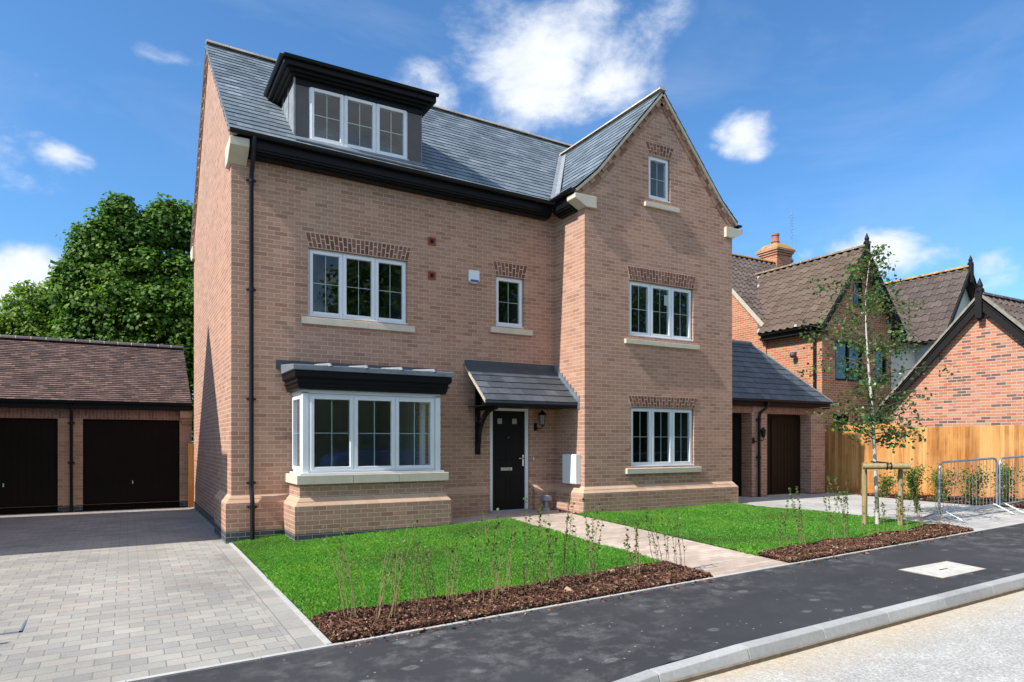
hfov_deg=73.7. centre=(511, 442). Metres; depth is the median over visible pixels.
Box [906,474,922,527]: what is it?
sapling shrub
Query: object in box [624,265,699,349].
window
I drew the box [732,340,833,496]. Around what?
hipped garage
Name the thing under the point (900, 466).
tree stake
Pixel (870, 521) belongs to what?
sapling shrub
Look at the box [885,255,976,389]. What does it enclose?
rendered gable house
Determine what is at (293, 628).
driveway edging
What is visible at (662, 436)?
window
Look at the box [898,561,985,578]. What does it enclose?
inspection cover
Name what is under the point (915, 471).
fence bush
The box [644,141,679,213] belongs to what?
window
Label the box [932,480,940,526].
sapling shrub
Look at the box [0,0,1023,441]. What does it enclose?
sky
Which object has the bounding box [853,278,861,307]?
window
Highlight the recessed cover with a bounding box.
[0,619,26,634]
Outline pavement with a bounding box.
[138,524,1023,681]
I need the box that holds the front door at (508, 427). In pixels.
[489,408,529,513]
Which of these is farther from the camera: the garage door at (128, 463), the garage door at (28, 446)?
the garage door at (128, 463)
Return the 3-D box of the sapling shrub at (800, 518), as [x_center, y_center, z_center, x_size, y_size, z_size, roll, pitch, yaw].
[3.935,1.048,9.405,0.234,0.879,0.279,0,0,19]
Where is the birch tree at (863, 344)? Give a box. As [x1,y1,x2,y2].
[785,241,958,524]
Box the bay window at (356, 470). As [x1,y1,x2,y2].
[276,360,453,541]
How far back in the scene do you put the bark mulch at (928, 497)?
15.04 m
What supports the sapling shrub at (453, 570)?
on the bark mulch at (335, 625)
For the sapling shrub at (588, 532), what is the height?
0.983 m
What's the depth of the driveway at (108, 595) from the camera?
7.25 m
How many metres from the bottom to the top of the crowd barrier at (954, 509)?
1.078 m
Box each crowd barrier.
[923,457,1014,521]
[983,455,1023,512]
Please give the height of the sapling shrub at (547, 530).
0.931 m
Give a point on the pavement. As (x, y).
(612, 639)
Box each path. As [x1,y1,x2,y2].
[451,509,574,523]
[512,513,787,576]
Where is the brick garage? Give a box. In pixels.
[878,278,1023,426]
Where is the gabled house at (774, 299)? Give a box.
[732,210,906,424]
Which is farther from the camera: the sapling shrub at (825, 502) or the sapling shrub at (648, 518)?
the sapling shrub at (825, 502)
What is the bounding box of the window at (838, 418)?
[833,414,847,424]
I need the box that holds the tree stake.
[862,461,910,525]
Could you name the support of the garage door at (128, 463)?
in the garage block
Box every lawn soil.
[233,524,452,549]
[573,507,969,562]
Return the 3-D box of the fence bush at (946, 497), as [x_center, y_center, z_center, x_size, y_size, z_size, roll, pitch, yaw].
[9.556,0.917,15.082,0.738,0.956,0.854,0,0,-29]
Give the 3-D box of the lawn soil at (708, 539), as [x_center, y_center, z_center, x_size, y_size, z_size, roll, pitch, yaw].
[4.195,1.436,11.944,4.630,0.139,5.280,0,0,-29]
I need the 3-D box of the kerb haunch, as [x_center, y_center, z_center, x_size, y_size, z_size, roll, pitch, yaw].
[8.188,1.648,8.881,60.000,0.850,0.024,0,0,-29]
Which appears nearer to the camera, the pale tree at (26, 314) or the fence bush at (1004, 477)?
the fence bush at (1004, 477)
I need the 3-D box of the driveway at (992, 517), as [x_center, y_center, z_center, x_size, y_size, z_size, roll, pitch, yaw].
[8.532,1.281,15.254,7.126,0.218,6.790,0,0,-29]
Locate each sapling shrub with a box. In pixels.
[322,525,366,617]
[376,520,418,620]
[388,536,423,605]
[409,535,435,618]
[444,533,469,601]
[470,508,500,600]
[492,526,518,594]
[522,497,542,591]
[538,505,557,586]
[558,497,576,584]
[582,497,606,582]
[623,521,639,574]
[645,511,669,571]
[668,510,686,567]
[777,500,788,544]
[789,486,805,545]
[823,485,839,539]
[827,475,849,537]
[862,506,884,536]
[873,497,886,532]
[894,492,907,532]
[900,493,916,530]
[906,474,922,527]
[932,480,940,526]
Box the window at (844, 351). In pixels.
[835,340,861,381]
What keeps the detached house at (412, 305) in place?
on the ground at (633, 527)
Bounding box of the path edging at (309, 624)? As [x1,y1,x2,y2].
[117,522,1023,681]
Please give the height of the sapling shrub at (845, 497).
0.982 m
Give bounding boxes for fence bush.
[873,471,896,497]
[889,463,928,499]
[923,463,961,499]
[955,464,991,503]
[987,462,1020,503]
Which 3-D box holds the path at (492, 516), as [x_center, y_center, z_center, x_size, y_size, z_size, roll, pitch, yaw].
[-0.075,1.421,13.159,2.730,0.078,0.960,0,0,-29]
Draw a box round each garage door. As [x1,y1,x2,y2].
[0,418,57,514]
[83,419,178,510]
[732,413,741,495]
[767,414,799,494]
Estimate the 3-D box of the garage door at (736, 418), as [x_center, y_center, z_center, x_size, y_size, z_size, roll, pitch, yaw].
[5.144,0.430,17.054,1.650,2.320,0.120,0,0,-30]
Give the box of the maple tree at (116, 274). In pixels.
[41,190,193,443]
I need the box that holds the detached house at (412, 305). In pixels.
[190,39,742,543]
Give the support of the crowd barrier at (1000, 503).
on the driveway at (992, 517)
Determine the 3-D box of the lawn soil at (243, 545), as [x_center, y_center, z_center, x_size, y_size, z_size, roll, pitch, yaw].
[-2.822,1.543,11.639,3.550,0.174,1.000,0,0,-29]
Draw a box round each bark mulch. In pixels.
[311,560,712,641]
[757,523,973,562]
[857,493,1023,507]
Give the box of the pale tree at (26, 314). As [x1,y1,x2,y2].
[0,279,66,337]
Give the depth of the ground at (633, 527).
8.90 m
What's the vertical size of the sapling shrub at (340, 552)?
0.904 m
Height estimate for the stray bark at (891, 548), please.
0.157 m
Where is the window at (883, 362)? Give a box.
[876,350,885,383]
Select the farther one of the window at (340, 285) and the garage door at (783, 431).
the garage door at (783, 431)
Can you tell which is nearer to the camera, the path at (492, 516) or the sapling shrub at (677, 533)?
the sapling shrub at (677, 533)
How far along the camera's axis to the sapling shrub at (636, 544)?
7.85 m
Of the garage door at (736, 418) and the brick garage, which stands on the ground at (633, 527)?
the brick garage
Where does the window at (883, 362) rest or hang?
in the gabled house at (774, 299)
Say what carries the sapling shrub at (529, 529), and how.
on the bark mulch at (335, 625)
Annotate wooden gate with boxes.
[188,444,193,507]
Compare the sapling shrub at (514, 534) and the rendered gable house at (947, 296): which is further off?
the rendered gable house at (947, 296)
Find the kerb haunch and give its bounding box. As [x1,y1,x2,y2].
[667,586,1023,681]
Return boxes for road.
[692,591,1023,681]
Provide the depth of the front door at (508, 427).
13.78 m
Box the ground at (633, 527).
[218,525,788,667]
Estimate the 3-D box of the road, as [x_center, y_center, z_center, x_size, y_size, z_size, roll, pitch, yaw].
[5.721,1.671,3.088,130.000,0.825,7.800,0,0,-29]
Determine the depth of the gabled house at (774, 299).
22.61 m
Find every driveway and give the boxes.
[0,507,293,681]
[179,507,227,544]
[738,492,1023,530]
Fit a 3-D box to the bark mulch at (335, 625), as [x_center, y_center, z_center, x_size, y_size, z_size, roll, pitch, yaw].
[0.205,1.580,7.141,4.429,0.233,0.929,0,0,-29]
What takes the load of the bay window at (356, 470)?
in the detached house at (412, 305)
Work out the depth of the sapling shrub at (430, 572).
6.35 m
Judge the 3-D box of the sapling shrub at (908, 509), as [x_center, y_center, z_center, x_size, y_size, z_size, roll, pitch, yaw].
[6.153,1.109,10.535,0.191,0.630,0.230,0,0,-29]
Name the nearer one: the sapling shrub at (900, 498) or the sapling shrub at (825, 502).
the sapling shrub at (825, 502)
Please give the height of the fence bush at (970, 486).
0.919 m
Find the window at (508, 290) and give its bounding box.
[490,261,532,335]
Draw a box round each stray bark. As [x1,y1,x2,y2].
[338,578,723,647]
[795,532,982,564]
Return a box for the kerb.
[613,573,1023,681]
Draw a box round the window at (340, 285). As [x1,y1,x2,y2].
[301,232,414,332]
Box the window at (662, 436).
[626,395,701,473]
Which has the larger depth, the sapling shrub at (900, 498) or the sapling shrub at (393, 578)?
the sapling shrub at (900, 498)
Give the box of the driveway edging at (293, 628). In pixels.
[213,544,324,649]
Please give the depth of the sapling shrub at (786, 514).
9.53 m
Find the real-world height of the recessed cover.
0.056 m
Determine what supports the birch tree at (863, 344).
on the lawn soil at (708, 539)
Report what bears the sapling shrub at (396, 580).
on the bark mulch at (335, 625)
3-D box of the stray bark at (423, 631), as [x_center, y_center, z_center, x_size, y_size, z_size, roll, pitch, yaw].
[0.494,1.617,6.710,4.433,0.153,0.195,0,0,-29]
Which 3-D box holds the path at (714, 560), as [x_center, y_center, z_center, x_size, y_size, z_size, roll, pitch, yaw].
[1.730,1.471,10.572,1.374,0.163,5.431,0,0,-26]
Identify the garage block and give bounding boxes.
[0,335,192,514]
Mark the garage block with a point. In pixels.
(90, 425)
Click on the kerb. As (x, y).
(744, 651)
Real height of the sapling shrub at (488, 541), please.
0.986 m
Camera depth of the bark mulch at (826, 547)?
9.53 m
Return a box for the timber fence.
[825,423,1023,498]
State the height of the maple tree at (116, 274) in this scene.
10.785 m
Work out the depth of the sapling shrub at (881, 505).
10.25 m

